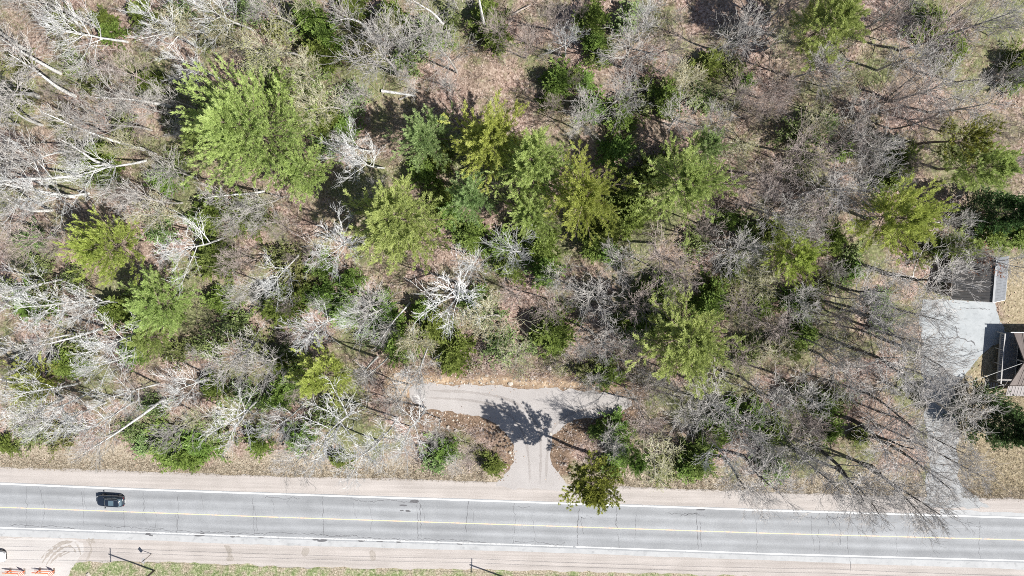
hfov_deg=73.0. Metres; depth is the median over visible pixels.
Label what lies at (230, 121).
pine tree
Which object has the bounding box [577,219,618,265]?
young fir
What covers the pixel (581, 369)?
leafy shrub
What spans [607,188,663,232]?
young fir
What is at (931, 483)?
bare tree
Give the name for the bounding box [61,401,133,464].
bare tree
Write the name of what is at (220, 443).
leafy shrub
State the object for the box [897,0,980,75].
bare tree
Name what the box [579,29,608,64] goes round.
young fir
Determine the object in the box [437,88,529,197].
pine tree
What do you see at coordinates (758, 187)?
bare tree
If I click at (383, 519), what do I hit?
road
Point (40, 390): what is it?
bare tree
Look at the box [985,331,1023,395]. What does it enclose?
house
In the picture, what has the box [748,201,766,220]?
bare tree
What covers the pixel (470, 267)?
bare tree
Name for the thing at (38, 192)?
bare tree
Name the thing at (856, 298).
bare tree
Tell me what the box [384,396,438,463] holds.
bare tree
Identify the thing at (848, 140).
bare tree
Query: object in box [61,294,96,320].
bare tree
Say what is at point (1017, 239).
young fir
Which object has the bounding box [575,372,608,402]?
bare tree
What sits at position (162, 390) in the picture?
bare tree
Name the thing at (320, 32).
young fir
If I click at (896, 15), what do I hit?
bare tree
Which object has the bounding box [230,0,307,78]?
budding tree
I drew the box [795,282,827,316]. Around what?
young fir
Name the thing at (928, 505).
bare tree
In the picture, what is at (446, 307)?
bare tree
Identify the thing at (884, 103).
fallen log
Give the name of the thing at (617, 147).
young fir
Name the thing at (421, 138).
pine tree
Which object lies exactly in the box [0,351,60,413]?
pine tree
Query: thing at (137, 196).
bare tree
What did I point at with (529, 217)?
pine tree
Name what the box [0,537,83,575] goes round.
gravel lot
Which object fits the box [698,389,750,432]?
young fir
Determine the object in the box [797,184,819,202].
bare tree
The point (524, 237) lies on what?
young fir
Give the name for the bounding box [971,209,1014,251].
young fir
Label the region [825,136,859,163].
young fir
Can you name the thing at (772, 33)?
bare tree
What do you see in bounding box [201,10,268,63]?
budding tree
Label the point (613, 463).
young fir
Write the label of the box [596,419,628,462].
bare tree
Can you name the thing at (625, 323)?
young fir
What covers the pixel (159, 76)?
young fir
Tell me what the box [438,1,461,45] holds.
leafy shrub
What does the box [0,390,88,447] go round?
bare tree
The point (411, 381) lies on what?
bare tree
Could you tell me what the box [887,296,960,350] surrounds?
bare tree
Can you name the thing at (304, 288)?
young fir
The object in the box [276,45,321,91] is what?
budding tree
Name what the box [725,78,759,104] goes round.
bare tree
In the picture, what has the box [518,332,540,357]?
leafy shrub
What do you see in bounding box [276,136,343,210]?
pine tree
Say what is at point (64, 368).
young fir
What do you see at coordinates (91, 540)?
soil scrape
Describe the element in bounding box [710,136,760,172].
budding tree
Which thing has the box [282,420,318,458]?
young fir
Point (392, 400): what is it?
bare tree
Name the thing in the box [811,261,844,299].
leafy shrub
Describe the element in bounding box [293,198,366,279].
bare tree
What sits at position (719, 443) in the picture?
young fir
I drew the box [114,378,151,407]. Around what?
bare tree
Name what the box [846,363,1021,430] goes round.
service wire
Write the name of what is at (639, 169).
young fir
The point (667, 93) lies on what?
young fir
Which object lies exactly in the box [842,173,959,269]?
pine tree
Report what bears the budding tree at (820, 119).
on the ground at (466, 78)
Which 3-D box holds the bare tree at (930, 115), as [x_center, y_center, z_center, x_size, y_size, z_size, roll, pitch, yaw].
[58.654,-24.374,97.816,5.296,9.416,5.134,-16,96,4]
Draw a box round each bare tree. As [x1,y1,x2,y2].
[0,0,95,55]
[0,12,61,74]
[0,22,32,52]
[0,28,76,97]
[0,68,40,137]
[0,75,21,100]
[0,92,43,126]
[0,107,20,147]
[0,127,80,237]
[0,134,77,171]
[0,137,32,194]
[0,168,74,197]
[0,192,53,231]
[0,203,62,269]
[0,256,63,308]
[0,270,92,347]
[0,281,46,314]
[0,309,75,373]
[0,366,35,402]
[0,366,80,437]
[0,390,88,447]
[1,138,29,155]
[1,158,24,177]
[4,166,89,241]
[4,397,65,441]
[14,324,106,362]
[22,223,84,267]
[23,98,144,150]
[27,0,128,77]
[30,167,60,190]
[30,394,106,444]
[35,83,70,105]
[39,126,146,208]
[45,75,74,90]
[50,124,114,168]
[50,279,122,337]
[53,46,124,79]
[55,100,89,127]
[58,70,152,152]
[59,396,166,472]
[60,139,80,162]
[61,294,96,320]
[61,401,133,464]
[67,311,144,376]
[69,334,131,402]
[79,356,159,425]
[80,67,172,118]
[85,38,157,106]
[86,183,137,209]
[97,55,131,78]
[97,75,169,129]
[99,173,182,241]
[105,364,127,376]
[110,0,198,61]
[111,181,152,211]
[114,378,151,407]
[121,403,142,420]
[130,127,159,142]
[133,20,169,52]
[134,69,196,126]
[137,144,197,200]
[141,406,205,456]
[147,208,224,299]
[147,357,214,417]
[150,33,220,96]
[152,381,184,404]
[156,255,171,270]
[163,114,186,141]
[168,99,196,118]
[169,64,189,82]
[177,0,253,59]
[181,343,201,361]
[187,318,272,408]
[192,176,264,206]
[192,379,270,457]
[207,191,268,238]
[212,242,260,290]
[214,270,274,314]
[215,246,252,261]
[217,223,247,249]
[225,345,296,398]
[233,252,298,308]
[236,186,288,230]
[238,211,276,238]
[239,0,298,34]
[249,404,309,452]
[259,408,286,429]
[262,205,300,243]
[263,438,333,496]
[272,295,299,319]
[273,295,340,353]
[277,321,316,360]
[282,374,328,418]
[283,250,299,268]
[289,424,352,477]
[290,319,310,332]
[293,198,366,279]
[294,374,375,468]
[301,239,328,271]
[305,293,334,315]
[315,115,370,172]
[319,0,371,31]
[320,0,442,97]
[323,125,353,165]
[326,223,345,248]
[326,295,392,349]
[329,435,391,495]
[332,2,353,24]
[332,132,385,188]
[332,276,402,336]
[334,82,366,115]
[340,356,378,395]
[343,75,373,104]
[351,356,388,387]
[351,417,408,476]
[356,174,387,195]
[363,302,410,352]
[367,27,400,55]
[369,374,413,427]
[377,425,418,478]
[379,320,398,344]
[384,384,400,412]
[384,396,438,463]
[393,30,416,54]
[393,351,440,401]
[394,1,457,52]
[396,68,414,86]
[398,75,419,100]
[398,361,419,383]
[400,341,429,389]
[401,0,443,25]
[408,248,491,339]
[413,18,481,90]
[421,413,453,454]
[437,71,457,99]
[439,243,496,294]
[441,452,465,479]
[442,300,460,323]
[445,0,468,18]
[455,440,481,468]
[465,0,485,26]
[471,4,517,56]
[479,224,535,280]
[485,177,507,191]
[495,279,526,310]
[496,20,551,62]
[524,281,579,332]
[528,0,580,46]
[533,255,582,312]
[539,16,589,58]
[540,89,563,121]
[550,148,576,172]
[557,84,603,134]
[559,329,596,366]
[562,272,624,332]
[563,102,606,141]
[567,67,587,95]
[569,0,588,17]
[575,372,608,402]
[577,313,633,376]
[591,14,665,85]
[594,64,651,133]
[595,235,644,293]
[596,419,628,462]
[598,323,649,376]
[612,280,664,337]
[613,0,665,43]
[614,386,647,412]
[618,172,633,188]
[620,215,694,294]
[621,395,666,445]
[626,356,666,393]
[629,368,672,413]
[633,0,667,35]
[645,368,683,404]
[650,13,700,71]
[654,47,685,72]
[656,85,703,141]
[657,252,713,299]
[660,392,709,437]
[662,291,680,316]
[663,280,680,303]
[670,358,748,441]
[671,3,686,23]
[685,199,737,255]
[691,438,764,481]
[693,97,740,142]
[694,221,773,285]
[700,392,787,464]
[702,427,723,445]
[703,0,781,62]
[713,451,788,522]
[719,61,764,112]
[719,282,770,336]
[724,158,794,217]
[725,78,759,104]
[725,336,774,390]
[732,169,756,191]
[734,441,811,523]
[737,89,768,120]
[739,371,802,439]
[741,238,767,260]
[744,85,793,124]
[745,55,803,108]
[746,150,803,213]
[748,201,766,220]
[748,417,797,476]
[749,309,800,358]
[750,186,821,246]
[758,24,784,44]
[759,362,846,428]
[764,0,826,23]
[768,201,833,253]
[769,101,793,118]
[772,185,850,244]
[772,275,830,332]
[774,141,808,165]
[775,105,852,195]
[775,389,837,452]
[778,423,833,483]
[783,447,868,521]
[788,79,804,97]
[788,197,808,217]
[792,154,871,230]
[793,28,865,103]
[793,439,912,525]
[795,0,815,12]
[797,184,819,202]
[799,326,863,382]
[800,218,829,250]
[803,86,835,112]
[803,292,859,345]
[811,258,834,279]
[815,342,886,414]
[820,114,885,165]
[820,121,846,142]
[820,161,890,229]
[821,257,855,279]
[821,272,878,328]
[824,88,888,137]
[828,465,909,543]
[831,335,962,413]
[833,110,911,175]
[836,246,917,327]
[837,283,922,339]
[842,135,906,195]
[847,160,869,180]
[849,294,939,358]
[850,337,867,352]
[851,390,960,501]
[854,0,919,41]
[856,129,891,160]
[857,62,935,125]
[858,461,983,556]
[861,0,944,37]
[868,388,964,455]
[869,305,966,371]
[871,457,967,539]
[875,18,956,94]
[878,80,912,112]
[880,22,917,44]
[885,214,988,324]
[886,271,912,291]
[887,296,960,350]
[888,35,982,136]
[888,428,1009,508]
[890,96,953,152]
[892,170,918,189]
[892,324,979,407]
[893,346,972,414]
[895,417,986,485]
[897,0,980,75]
[900,151,933,177]
[905,376,1012,457]
[910,99,951,128]
[911,440,1011,507]
[915,150,944,178]
[919,195,987,246]
[928,68,1022,138]
[932,0,1023,47]
[942,230,1001,275]
[946,89,970,106]
[948,0,980,17]
[950,106,1023,149]
[956,52,1023,97]
[970,146,1023,173]
[980,245,1023,286]
[988,6,1023,35]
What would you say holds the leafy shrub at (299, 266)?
on the ground at (466, 78)
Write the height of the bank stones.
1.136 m
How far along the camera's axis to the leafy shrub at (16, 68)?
104.81 m
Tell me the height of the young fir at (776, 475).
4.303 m
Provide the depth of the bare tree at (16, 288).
99.72 m
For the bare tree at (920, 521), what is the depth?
94.95 m
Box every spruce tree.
[584,203,624,246]
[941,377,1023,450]
[952,182,1023,240]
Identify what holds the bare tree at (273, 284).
on the ground at (466, 78)
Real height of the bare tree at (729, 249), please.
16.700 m
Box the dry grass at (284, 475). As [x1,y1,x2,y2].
[0,447,1023,501]
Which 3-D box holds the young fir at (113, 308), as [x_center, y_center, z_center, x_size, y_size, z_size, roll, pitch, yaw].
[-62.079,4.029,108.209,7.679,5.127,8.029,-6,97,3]
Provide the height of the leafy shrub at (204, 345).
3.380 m
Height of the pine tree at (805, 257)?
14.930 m
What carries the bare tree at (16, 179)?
on the ground at (466, 78)
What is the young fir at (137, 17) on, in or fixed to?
on the ground at (466, 78)
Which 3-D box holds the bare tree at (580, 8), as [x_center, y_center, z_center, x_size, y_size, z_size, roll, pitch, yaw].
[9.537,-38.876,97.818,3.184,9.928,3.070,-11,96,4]
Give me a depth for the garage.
100.81 m
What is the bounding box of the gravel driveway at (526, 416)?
[409,382,631,490]
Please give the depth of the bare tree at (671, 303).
100.01 m
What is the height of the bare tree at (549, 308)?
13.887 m
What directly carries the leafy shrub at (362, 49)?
on the ground at (466, 78)
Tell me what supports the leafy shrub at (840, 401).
on the ground at (466, 78)
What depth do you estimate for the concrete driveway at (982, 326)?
105.81 m
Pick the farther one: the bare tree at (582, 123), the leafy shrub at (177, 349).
the leafy shrub at (177, 349)
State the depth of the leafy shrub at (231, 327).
108.74 m
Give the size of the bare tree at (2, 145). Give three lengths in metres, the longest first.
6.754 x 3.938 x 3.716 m
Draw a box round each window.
[1015,360,1022,373]
[1017,347,1023,361]
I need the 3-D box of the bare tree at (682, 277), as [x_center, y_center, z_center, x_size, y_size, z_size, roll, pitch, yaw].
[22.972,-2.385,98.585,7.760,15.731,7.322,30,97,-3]
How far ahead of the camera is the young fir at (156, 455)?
110.93 m
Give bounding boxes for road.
[0,482,1023,568]
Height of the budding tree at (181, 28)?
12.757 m
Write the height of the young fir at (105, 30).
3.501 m
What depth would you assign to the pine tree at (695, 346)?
94.72 m
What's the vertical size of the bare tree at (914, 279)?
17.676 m
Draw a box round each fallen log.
[381,89,415,101]
[512,4,533,15]
[845,75,923,132]
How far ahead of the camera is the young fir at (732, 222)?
103.69 m
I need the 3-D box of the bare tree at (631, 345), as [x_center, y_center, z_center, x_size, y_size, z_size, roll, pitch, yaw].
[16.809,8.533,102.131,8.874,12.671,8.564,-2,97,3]
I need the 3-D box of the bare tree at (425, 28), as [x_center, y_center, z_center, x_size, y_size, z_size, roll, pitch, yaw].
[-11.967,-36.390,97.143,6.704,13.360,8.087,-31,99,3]
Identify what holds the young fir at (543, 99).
on the ground at (466, 78)
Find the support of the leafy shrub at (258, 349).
on the ground at (466, 78)
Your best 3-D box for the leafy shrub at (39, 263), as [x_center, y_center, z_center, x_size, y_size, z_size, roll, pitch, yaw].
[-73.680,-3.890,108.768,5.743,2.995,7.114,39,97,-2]
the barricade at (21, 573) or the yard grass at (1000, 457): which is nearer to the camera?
the yard grass at (1000, 457)
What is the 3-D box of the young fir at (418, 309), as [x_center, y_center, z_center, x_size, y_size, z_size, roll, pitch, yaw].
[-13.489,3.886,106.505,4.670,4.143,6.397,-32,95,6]
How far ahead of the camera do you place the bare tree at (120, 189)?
102.42 m
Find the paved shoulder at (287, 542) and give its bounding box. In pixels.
[0,530,1023,569]
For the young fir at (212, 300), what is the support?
on the ground at (466, 78)
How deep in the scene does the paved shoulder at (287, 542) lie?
113.15 m
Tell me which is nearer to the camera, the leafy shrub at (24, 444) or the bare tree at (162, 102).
the bare tree at (162, 102)
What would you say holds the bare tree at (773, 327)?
on the ground at (466, 78)
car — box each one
[0,549,6,561]
[97,493,124,507]
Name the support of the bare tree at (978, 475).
on the ground at (466, 78)
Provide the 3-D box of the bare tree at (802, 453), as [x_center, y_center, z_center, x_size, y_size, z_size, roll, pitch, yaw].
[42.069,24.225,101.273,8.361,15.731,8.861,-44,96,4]
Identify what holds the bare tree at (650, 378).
on the ground at (466, 78)
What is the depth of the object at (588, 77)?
102.52 m
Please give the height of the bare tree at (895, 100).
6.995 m
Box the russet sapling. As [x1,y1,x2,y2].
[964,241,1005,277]
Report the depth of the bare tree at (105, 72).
101.76 m
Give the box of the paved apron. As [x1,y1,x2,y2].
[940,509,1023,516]
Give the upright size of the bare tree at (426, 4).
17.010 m
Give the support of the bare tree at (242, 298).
on the ground at (466, 78)
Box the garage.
[942,256,1008,302]
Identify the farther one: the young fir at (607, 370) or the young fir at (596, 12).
the young fir at (607, 370)
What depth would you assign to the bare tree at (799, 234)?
94.29 m
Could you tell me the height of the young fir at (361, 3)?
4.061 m
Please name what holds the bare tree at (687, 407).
on the ground at (466, 78)
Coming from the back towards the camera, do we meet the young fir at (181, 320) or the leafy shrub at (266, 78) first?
the young fir at (181, 320)
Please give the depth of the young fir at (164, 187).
106.04 m
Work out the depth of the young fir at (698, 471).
107.71 m
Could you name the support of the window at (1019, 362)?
in the house
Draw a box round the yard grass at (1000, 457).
[960,385,1023,498]
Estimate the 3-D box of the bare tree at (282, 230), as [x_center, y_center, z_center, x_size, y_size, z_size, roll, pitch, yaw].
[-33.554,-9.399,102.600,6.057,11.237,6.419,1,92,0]
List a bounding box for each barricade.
[2,568,25,575]
[32,567,54,575]
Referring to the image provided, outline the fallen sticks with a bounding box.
[3,0,1023,469]
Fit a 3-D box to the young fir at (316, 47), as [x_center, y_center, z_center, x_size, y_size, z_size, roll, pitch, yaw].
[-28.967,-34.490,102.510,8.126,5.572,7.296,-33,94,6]
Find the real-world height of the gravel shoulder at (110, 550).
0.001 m
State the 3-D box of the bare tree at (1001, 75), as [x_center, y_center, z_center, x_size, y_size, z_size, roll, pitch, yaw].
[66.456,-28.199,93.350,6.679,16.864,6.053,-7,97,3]
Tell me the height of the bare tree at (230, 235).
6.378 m
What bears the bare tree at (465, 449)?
on the ground at (466, 78)
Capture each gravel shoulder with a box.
[0,467,1023,513]
[0,536,1023,575]
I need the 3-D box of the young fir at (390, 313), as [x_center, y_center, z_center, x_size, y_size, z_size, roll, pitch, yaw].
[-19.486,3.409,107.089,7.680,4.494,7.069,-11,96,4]
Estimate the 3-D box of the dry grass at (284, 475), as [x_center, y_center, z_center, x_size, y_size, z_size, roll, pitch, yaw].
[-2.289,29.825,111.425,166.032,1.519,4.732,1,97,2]
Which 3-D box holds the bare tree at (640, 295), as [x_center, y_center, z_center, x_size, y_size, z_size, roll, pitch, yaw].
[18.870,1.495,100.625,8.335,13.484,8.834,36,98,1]
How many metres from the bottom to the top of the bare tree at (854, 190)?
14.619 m
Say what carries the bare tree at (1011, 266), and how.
on the ground at (466, 78)
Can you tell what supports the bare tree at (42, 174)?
on the ground at (466, 78)
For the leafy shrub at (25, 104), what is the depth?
105.79 m
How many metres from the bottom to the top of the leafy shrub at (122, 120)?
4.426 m
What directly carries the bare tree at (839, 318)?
on the ground at (466, 78)
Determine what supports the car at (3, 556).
on the gravel lot
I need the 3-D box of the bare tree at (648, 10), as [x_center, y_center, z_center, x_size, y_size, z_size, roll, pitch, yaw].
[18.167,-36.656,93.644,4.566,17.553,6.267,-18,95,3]
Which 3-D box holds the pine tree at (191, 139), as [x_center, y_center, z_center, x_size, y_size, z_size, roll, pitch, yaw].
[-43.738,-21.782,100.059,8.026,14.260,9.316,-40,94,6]
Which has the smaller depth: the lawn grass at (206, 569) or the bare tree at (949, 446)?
the bare tree at (949, 446)
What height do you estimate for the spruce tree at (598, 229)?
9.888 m
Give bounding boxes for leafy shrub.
[0,47,38,75]
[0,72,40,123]
[0,275,24,319]
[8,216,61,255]
[14,409,53,457]
[20,244,57,288]
[23,275,64,317]
[38,0,81,39]
[41,413,84,461]
[52,258,91,295]
[57,327,98,363]
[59,48,89,82]
[73,57,113,99]
[86,160,126,197]
[106,102,143,147]
[112,416,147,448]
[130,428,149,459]
[136,386,177,422]
[137,206,182,253]
[154,0,197,32]
[160,104,187,135]
[161,141,195,176]
[161,336,198,370]
[183,323,234,365]
[189,76,216,112]
[198,415,242,454]
[199,13,239,53]
[204,301,260,347]
[226,0,266,30]
[226,377,270,410]
[229,323,274,365]
[241,45,291,88]
[252,0,298,47]
[258,238,306,285]
[271,337,311,366]
[276,245,320,291]
[288,50,334,98]
[292,394,344,436]
[293,129,344,167]
[326,75,373,123]
[342,27,378,67]
[353,318,396,349]
[385,34,431,78]
[415,445,446,476]
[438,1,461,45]
[455,280,509,336]
[469,443,491,462]
[477,313,536,369]
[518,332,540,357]
[566,350,615,386]
[606,0,642,38]
[614,54,675,128]
[640,282,687,326]
[648,449,680,489]
[674,224,717,265]
[683,80,723,116]
[715,54,747,80]
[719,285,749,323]
[726,328,766,377]
[734,209,773,256]
[766,109,819,158]
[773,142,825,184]
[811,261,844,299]
[821,377,863,417]
[831,240,871,281]
[867,307,905,336]
[900,238,941,270]
[931,45,959,74]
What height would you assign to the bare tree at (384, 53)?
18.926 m
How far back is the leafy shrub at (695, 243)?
104.76 m
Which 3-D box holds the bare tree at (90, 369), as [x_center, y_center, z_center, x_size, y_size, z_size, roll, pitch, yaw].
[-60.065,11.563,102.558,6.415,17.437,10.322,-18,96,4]
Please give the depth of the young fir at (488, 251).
105.52 m
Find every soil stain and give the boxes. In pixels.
[224,545,233,560]
[301,548,308,556]
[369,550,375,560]
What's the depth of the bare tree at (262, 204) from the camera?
96.71 m
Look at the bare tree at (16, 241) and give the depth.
98.84 m
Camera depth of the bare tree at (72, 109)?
102.73 m
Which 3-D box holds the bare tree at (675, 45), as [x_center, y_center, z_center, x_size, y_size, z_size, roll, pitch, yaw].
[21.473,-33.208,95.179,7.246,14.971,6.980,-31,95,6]
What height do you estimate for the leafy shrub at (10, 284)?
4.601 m
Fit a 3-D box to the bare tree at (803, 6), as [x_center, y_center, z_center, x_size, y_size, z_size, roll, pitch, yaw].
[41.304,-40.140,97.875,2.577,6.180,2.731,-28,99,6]
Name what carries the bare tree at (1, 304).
on the ground at (466, 78)
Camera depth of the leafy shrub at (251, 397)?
109.50 m
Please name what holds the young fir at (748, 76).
on the ground at (466, 78)
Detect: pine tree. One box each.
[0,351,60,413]
[53,204,146,286]
[117,255,203,339]
[119,320,178,369]
[170,52,334,206]
[176,108,219,171]
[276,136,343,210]
[284,335,365,410]
[338,171,460,275]
[382,101,464,172]
[436,162,502,229]
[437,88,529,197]
[484,126,577,209]
[496,183,561,246]
[537,140,637,246]
[558,450,624,514]
[616,427,651,479]
[624,282,747,399]
[633,130,747,244]
[672,121,736,168]
[760,218,835,291]
[787,0,872,72]
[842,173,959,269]
[915,113,1007,165]
[936,132,1023,193]
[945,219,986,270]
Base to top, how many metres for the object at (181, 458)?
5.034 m
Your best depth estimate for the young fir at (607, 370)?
106.54 m
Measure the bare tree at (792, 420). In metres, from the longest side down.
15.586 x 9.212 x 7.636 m
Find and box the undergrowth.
[0,0,1023,474]
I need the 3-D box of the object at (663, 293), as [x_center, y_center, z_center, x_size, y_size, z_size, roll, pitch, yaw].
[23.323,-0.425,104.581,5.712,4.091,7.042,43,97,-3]
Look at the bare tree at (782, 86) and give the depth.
93.81 m
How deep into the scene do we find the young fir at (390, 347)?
105.87 m
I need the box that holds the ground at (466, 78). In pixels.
[0,0,1023,575]
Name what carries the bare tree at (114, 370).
on the ground at (466, 78)
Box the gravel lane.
[923,387,988,508]
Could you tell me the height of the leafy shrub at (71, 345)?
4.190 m
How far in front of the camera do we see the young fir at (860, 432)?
107.10 m
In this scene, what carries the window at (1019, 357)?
in the house
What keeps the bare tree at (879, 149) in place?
on the ground at (466, 78)
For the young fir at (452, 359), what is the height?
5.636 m
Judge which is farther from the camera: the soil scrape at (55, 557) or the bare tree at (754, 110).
the soil scrape at (55, 557)
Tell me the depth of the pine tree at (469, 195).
96.20 m
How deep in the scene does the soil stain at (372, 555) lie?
114.06 m
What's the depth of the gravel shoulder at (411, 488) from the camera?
112.44 m
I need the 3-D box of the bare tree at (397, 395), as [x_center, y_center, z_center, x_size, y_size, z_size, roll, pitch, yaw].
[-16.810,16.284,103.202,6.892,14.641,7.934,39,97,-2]
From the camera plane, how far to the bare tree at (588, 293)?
95.87 m
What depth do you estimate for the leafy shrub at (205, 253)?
106.51 m
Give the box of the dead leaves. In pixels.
[0,0,1023,497]
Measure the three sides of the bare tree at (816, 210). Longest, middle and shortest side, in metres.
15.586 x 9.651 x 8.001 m
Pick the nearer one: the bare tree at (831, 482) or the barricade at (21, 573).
the bare tree at (831, 482)
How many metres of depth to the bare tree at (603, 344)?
97.56 m
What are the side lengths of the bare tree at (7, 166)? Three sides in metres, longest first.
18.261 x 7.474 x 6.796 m
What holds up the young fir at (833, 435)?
on the ground at (466, 78)
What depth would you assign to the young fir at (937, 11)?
99.50 m
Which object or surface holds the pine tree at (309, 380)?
on the ground at (466, 78)
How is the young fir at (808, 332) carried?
on the ground at (466, 78)
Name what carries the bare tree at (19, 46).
on the ground at (466, 78)
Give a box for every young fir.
[0,429,20,456]
[10,276,66,325]
[50,341,92,382]
[72,135,125,186]
[87,4,119,34]
[94,289,140,336]
[96,19,131,51]
[115,333,152,371]
[124,0,162,42]
[129,65,174,109]
[140,413,200,470]
[143,160,189,198]
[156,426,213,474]
[160,303,188,332]
[171,414,232,465]
[183,203,210,240]
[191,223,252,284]
[192,189,237,238]
[199,279,246,317]
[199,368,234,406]
[230,189,279,244]
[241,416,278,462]
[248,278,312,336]
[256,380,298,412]
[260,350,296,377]
[264,72,294,107]
[277,353,315,404]
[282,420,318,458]
[283,0,336,44]
[297,276,331,301]
[298,33,350,78]
[300,243,340,280]
[301,272,340,313]
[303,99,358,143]
[309,12,349,63]
[321,287,364,329]
[327,447,357,470]
[329,0,371,34]
[330,111,366,151]
[332,267,370,291]
[362,286,406,327]
[370,0,414,43]
[375,309,423,368]
[402,298,465,353]
[405,148,454,190]
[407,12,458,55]
[410,293,434,322]
[418,182,464,216]
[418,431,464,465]
[421,329,481,378]
[425,132,455,174]
[426,194,471,233]
[449,209,491,258]
[454,283,490,319]
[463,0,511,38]
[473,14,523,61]
[479,223,527,272]
[479,448,509,478]
[489,245,526,288]
[504,201,550,248]
[517,225,565,267]
[519,251,569,293]
[525,295,587,349]
[525,320,581,361]
[533,87,564,114]
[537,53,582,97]
[566,66,583,95]
[569,0,613,43]
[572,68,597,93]
[573,84,614,125]
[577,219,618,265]
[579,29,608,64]
[585,40,619,71]
[585,352,631,391]
[586,129,638,173]
[586,419,611,441]
[594,242,631,268]
[595,446,625,479]
[596,90,640,140]
[598,405,633,445]
[599,299,640,338]
[601,167,650,205]
[606,439,633,471]
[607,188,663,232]
[608,200,644,242]
[608,308,655,353]
[626,299,671,346]
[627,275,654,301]
[632,151,660,199]
[632,286,662,313]
[642,145,681,176]
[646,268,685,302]
[647,75,686,121]
[663,302,683,332]
[667,436,722,483]
[671,448,698,484]
[683,45,730,82]
[683,265,730,324]
[692,413,736,457]
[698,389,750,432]
[701,274,731,301]
[708,206,747,233]
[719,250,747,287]
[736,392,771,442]
[737,71,757,93]
[744,286,782,319]
[747,407,794,455]
[748,445,791,486]
[752,214,790,244]
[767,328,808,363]
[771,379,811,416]
[773,281,815,319]
[783,310,821,346]
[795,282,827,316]
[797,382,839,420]
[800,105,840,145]
[802,413,847,451]
[813,222,850,259]
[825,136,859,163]
[833,254,865,291]
[845,422,870,450]
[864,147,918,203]
[864,284,894,313]
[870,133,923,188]
[901,0,950,45]
[926,233,950,258]
[932,30,971,68]
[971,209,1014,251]
[996,38,1023,76]
[996,61,1023,99]
[1000,226,1023,255]
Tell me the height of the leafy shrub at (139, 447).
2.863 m
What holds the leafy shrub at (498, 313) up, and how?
on the ground at (466, 78)
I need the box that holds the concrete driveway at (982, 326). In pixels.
[919,299,1004,387]
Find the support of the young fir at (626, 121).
on the ground at (466, 78)
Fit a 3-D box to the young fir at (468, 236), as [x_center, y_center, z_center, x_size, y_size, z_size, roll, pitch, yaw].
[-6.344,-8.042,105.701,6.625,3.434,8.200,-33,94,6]
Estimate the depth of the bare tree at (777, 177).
92.45 m
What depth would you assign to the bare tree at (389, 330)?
103.44 m
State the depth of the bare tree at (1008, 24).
96.10 m
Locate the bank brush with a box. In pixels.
[412,338,669,479]
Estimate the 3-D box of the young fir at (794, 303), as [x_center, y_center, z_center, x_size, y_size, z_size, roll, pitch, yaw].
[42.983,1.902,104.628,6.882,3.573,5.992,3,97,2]
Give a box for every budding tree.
[97,129,158,162]
[121,188,199,233]
[148,1,222,42]
[174,404,227,435]
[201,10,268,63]
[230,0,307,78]
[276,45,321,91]
[284,76,347,132]
[290,0,320,16]
[374,10,401,42]
[393,321,437,380]
[452,287,543,349]
[494,336,537,381]
[635,428,687,492]
[672,57,707,117]
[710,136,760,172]
[728,264,783,307]
[755,17,809,70]
[757,335,803,372]
[797,104,839,147]
[824,65,861,98]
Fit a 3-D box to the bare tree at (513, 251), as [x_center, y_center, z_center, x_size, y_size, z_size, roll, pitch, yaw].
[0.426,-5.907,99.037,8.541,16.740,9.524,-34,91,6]
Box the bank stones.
[387,368,650,472]
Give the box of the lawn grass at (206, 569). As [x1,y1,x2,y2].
[70,561,650,575]
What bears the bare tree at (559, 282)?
on the ground at (466, 78)
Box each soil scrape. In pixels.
[42,540,72,562]
[46,545,75,564]
[50,551,66,563]
[86,538,94,543]
[86,542,91,559]
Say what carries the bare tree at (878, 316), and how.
on the ground at (466, 78)
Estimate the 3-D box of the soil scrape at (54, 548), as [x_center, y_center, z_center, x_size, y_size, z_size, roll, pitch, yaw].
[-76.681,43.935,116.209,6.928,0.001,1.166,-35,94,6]
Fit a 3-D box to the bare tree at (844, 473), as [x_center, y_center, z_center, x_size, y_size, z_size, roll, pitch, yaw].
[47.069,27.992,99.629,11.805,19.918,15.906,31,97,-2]
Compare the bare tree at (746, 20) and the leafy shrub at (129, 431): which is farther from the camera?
the leafy shrub at (129, 431)
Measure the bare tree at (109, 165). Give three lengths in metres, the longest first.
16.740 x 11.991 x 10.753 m
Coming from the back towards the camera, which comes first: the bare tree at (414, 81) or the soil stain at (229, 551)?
the soil stain at (229, 551)
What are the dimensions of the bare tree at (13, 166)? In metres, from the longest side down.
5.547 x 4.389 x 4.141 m
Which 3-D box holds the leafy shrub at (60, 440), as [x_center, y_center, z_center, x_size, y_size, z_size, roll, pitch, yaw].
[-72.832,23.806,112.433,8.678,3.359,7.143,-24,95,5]
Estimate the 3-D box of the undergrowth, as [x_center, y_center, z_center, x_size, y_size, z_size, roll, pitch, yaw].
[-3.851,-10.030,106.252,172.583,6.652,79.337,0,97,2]
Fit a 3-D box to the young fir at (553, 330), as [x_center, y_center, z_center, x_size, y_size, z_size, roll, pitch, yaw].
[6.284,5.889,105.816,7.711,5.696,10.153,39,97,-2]
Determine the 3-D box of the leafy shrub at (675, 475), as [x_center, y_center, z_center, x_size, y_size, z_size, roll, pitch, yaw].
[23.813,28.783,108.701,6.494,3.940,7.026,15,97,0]
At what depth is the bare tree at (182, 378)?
100.57 m

